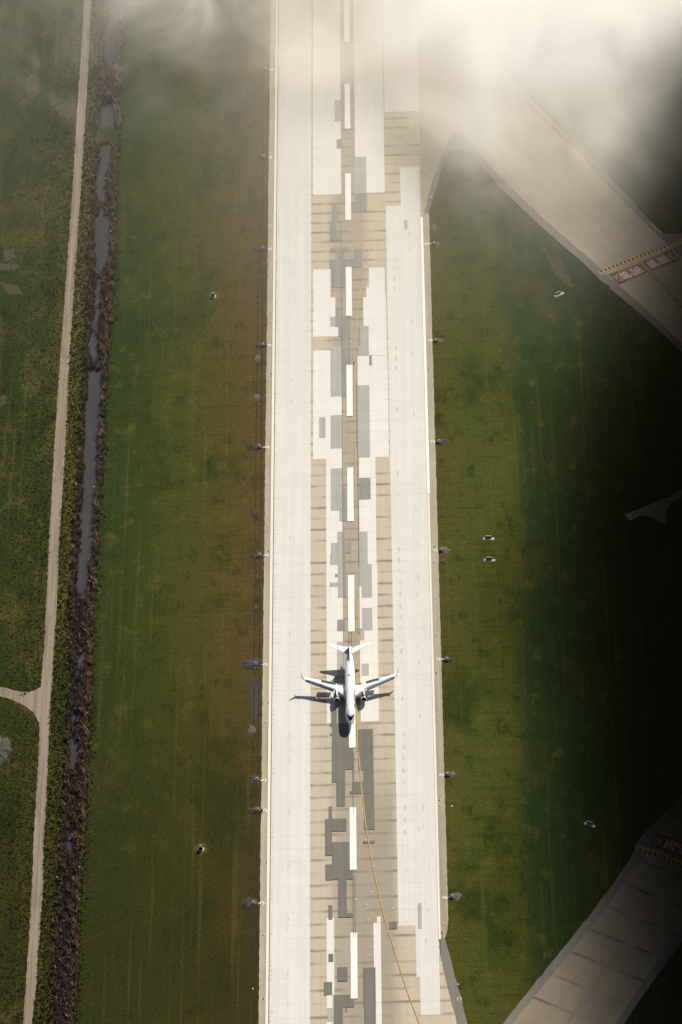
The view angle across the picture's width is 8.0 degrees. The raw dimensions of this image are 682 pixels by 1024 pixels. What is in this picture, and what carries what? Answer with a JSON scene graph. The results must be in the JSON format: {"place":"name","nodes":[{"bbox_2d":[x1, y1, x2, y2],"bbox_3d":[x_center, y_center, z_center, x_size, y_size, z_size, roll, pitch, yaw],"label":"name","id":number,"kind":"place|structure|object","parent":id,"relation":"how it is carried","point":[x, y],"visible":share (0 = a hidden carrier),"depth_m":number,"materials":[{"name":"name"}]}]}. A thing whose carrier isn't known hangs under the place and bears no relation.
{"place":"outdoors","nodes":[
{"label":"outdoors","id":0,"kind":"place"},
{"bbox_2d":[0,395,8,406],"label":"mud ground","id":1,"kind":"structure","parent":0,"point":[3,398],"depth_m":1882.59,"materials":[{"name":"soil"}]},
{"bbox_2d":[3,248,16,260],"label":"mud ground","id":2,"kind":"structure","parent":0,"point":[8,254],"depth_m":1948.72,"materials":[{"name":"soil"}]},
{"bbox_2d":[0,263,19,270],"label":"mud ground","id":3,"kind":"structure","parent":0,"point":[8,267],"depth_m":1943.00,"materials":[{"name":"soil"}]},
{"bbox_2d":[1,282,21,294],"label":"mud ground","id":4,"kind":"structure","parent":0,"point":[11,289],"depth_m":1932.39,"materials":[{"name":"soil"}]},
{"bbox_2d":[0,686,40,720],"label":"side road","id":5,"kind":"structure","parent":0,"point":[30,700],"depth_m":1759.81,"materials":[{"name":"beige concrete"}]},
{"bbox_2d":[26,73,40,97],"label":"mud ground","id":6,"kind":"structure","parent":0,"point":[31,86],"depth_m":2031.01,"materials":[{"name":"soil"}]},
{"bbox_2d":[23,0,91,1023],"bbox_3d":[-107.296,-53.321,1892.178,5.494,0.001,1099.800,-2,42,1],"label":"dirt road","id":7,"kind":"structure","parent":0,"point":[47,666],"depth_m":1819.48,"materials":[{"name":"beige soil"}]},
{"bbox_2d":[71,89,77,96],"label":"mud ground","id":8,"kind":"structure","parent":0,"point":[73,93],"depth_m":2026.01,"materials":[{"name":"soil"}]},
{"bbox_2d":[55,145,115,1023],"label":"water","id":9,"kind":"structure","parent":0,"point":[102,233],"depth_m":1855.08,"materials":[{"name":"grey liquid"}]},
{"bbox_2d":[100,0,119,126],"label":"water","id":10,"kind":"structure","parent":0,"point":[107,117],"depth_m":2048.19,"materials":[{"name":"grey liquid"}]},
{"bbox_2d":[249,676,260,720],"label":"soil ground","id":11,"kind":"structure","parent":0,"point":[256,693],"depth_m":1755.40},
{"bbox_2d":[0,0,681,1023],"bbox_3d":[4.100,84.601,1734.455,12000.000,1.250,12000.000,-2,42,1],"label":"ground","id":12,"kind":"structure","parent":0,"point":[558,428],"depth_m":1826.85,"materials":[{"name":"green plant"}]},
{"bbox_2d":[0,736,11,765],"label":"gravel heap","id":13,"kind":"object","parent":12,"relation":"on","point":[5,746],"visible":1,"depth_m":1739.76,"materials":[{"name":"grey gravel"}]},
{"bbox_2d":[0,0,128,1023],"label":"rough grass","id":14,"kind":"structure","parent":12,"relation":"on","point":[71,405],"depth_m":1841.11,"materials":[{"name":"green plant"}]},
{"bbox_2d":[49,0,125,1023],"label":"reeds","id":15,"kind":"object","parent":12,"relation":"on","point":[90,647],"visible":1,"depth_m":1788.59,"materials":[{"name":"plant"}]},
{"bbox_2d":[198,845,203,851],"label":"catch basin","id":16,"kind":"object","parent":12,"relation":"in","point":[201,848],"visible":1,"depth_m":1699.16,"materials":[{"name":"black metal"}]},
{"bbox_2d":[193,843,208,854],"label":"yellow grass ground","id":17,"kind":"structure","parent":12,"relation":"on","point":[196,847],"depth_m":1699.92,"materials":[{"name":"plant"}]},
{"bbox_2d":[207,292,220,300],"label":"yellow grass ground","id":18,"kind":"structure","parent":12,"relation":"on","point":[217,294],"depth_m":1924.20,"materials":[{"name":"yellow plant"}]},
{"bbox_2d":[242,897,258,908],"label":"soil mound","id":19,"kind":"object","parent":12,"relation":"on","point":[246,902],"visible":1,"depth_m":1679.44,"materials":[{"name":"grey soil"}]},
{"bbox_2d":[248,725,255,734],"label":"soil mound","id":20,"kind":"object","parent":12,"relation":"on","point":[251,729],"visible":1,"depth_m":1742.38,"materials":[{"name":"grey soil"}]},
{"bbox_2d":[241,657,262,671],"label":"soil mound","id":21,"kind":"object","parent":12,"relation":"on","point":[247,664],"visible":1,"depth_m":1767.40,"materials":[{"name":"grey soil"}]},
{"bbox_2d":[249,211,259,1023],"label":"wheel rut path","id":22,"kind":"structure","parent":12,"relation":"on","point":[254,630],"depth_m":1777.31,"materials":[{"name":"soil"}]},
{"bbox_2d":[247,806,262,814],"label":"soil mound","id":23,"kind":"object","parent":12,"relation":"on","point":[252,811],"visible":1,"depth_m":1712.37,"materials":[{"name":"grey soil"}]},
{"bbox_2d":[249,775,260,785],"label":"soil mound","id":24,"kind":"object","parent":12,"relation":"on","point":[253,782],"visible":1,"depth_m":1723.13,"materials":[{"name":"grey soil"}]},
{"bbox_2d":[250,443,262,450],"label":"soil mound","id":25,"kind":"object","parent":12,"relation":"on","point":[253,447],"visible":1,"depth_m":1855.62,"materials":[{"name":"soil"}]},
{"bbox_2d":[253,394,259,400],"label":"soil mound","id":26,"kind":"object","parent":12,"relation":"on","point":[256,397],"visible":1,"depth_m":1877.48,"materials":[{"name":"beige soil"}]},
{"bbox_2d":[250,551,264,559],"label":"soil mound","id":27,"kind":"object","parent":12,"relation":"on","point":[253,555],"visible":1,"depth_m":1810.46,"materials":[{"name":"grey soil"}]},
{"bbox_2d":[253,44,263,1023],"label":"wheel rut path","id":28,"kind":"structure","parent":12,"relation":"on","point":[259,559],"depth_m":1805.29,"materials":[{"name":"soil"}]},
{"bbox_2d":[253,246,267,252],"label":"soil mound","id":29,"kind":"object","parent":12,"relation":"on","point":[257,249],"visible":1,"depth_m":1944.40,"materials":[{"name":"beige soil"}]},
{"bbox_2d":[254,342,266,348],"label":"soil mound","id":30,"kind":"object","parent":12,"relation":"on","point":[258,345],"visible":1,"depth_m":1900.27,"materials":[{"name":"soil"}]},
{"bbox_2d":[257,223,263,229],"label":"soil mound","id":31,"kind":"object","parent":12,"relation":"on","point":[260,226],"visible":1,"depth_m":1955.39,"materials":[{"name":"beige soil"}]},
{"bbox_2d":[255,153,268,160],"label":"soil mound","id":32,"kind":"object","parent":12,"relation":"on","point":[259,157],"visible":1,"depth_m":1988.78,"materials":[{"name":"beige soil"}]},
{"bbox_2d":[259,66,268,72],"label":"soil mound","id":33,"kind":"object","parent":12,"relation":"on","point":[262,70],"visible":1,"depth_m":2032.43,"materials":[{"name":"beige soil"}]},
{"bbox_2d":[265,0,441,1023],"bbox_3d":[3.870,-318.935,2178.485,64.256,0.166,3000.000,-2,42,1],"label":"runway","id":34,"kind":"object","parent":12,"relation":"on","point":[346,77],"visible":1,"depth_m":1816.91,"materials":[{"name":"beige concrete"}]},
{"bbox_2d":[300,630,398,724],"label":"jet airliner","id":35,"kind":"object","parent":34,"relation":"on","point":[349,691],"visible":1,"depth_m":1752.77,"materials":[{"name":"white paint"}]},
{"bbox_2d":[435,438,447,445],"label":"soil mound","id":36,"kind":"object","parent":12,"relation":"on","point":[444,441],"visible":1,"depth_m":1854.08,"materials":[{"name":"soil"}]},
{"bbox_2d":[437,547,450,553],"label":"soil mound","id":37,"kind":"object","parent":12,"relation":"on","point":[446,550],"visible":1,"depth_m":1808.66,"materials":[{"name":"beige soil"}]},
{"bbox_2d":[444,771,456,777],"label":"soil mound","id":38,"kind":"object","parent":12,"relation":"on","point":[452,774],"visible":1,"depth_m":1721.89,"materials":[{"name":"beige soil"}]},
{"bbox_2d":[448,893,461,900],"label":"soil mound","id":39,"kind":"object","parent":12,"relation":"on","point":[457,896],"visible":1,"depth_m":1677.89,"materials":[{"name":"grey soil"}]},
{"bbox_2d":[483,536,493,539],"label":"guidance sign","id":40,"kind":"object","parent":12,"relation":"on","point":[487,538],"visible":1,"depth_m":1812.65,"materials":[{"name":"white metal"}]},
{"bbox_2d":[484,557,494,561],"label":"guidance sign","id":41,"kind":"object","parent":12,"relation":"on","point":[488,559],"visible":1,"depth_m":1803.90,"materials":[{"name":"white metal"}]},
{"bbox_2d":[416,0,681,351],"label":"taxiway","id":42,"kind":"structure","parent":12,"relation":"on","point":[544,171],"depth_m":1977.25,"materials":[{"name":"concrete"}]},
{"bbox_2d":[543,245,573,286],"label":"pale soil ground","id":43,"kind":"structure","parent":12,"relation":"on","point":[557,266],"depth_m":1928.63,"materials":[{"name":"beige soil"}]},
{"bbox_2d":[554,291,563,296],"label":"guidance sign","id":44,"kind":"object","parent":12,"relation":"on","point":[559,293],"visible":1,"depth_m":1916.41,"materials":[{"name":"white metal"}]},
{"bbox_2d":[584,821,595,827],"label":"guidance sign","id":45,"kind":"object","parent":12,"relation":"on","point":[589,823],"visible":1,"depth_m":1701.04,"materials":[{"name":"white metal"}]},
{"bbox_2d":[503,794,681,1023],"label":"taxiway","id":46,"kind":"structure","parent":12,"relation":"on","point":[610,960],"depth_m":1658.16,"materials":[{"name":"concrete"}]},
{"bbox_2d":[259,0,447,1023],"bbox_3d":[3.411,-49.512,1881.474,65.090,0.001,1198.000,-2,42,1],"label":"runway shoulder pavement","id":47,"kind":"structure","parent":0,"point":[443,887],"depth_m":1801.51,"materials":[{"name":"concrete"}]},
{"bbox_2d":[439,931,467,1023],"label":"pavement","id":48,"kind":"structure","parent":0,"point":[452,1010],"depth_m":1645.13,"materials":[{"name":"beige concrete"}]},
{"bbox_2d":[625,490,681,523],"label":"service road","id":49,"kind":"structure","parent":0,"point":[657,510],"depth_m":1820.85,"materials":[{"name":"grey asphalt"}]}
]}

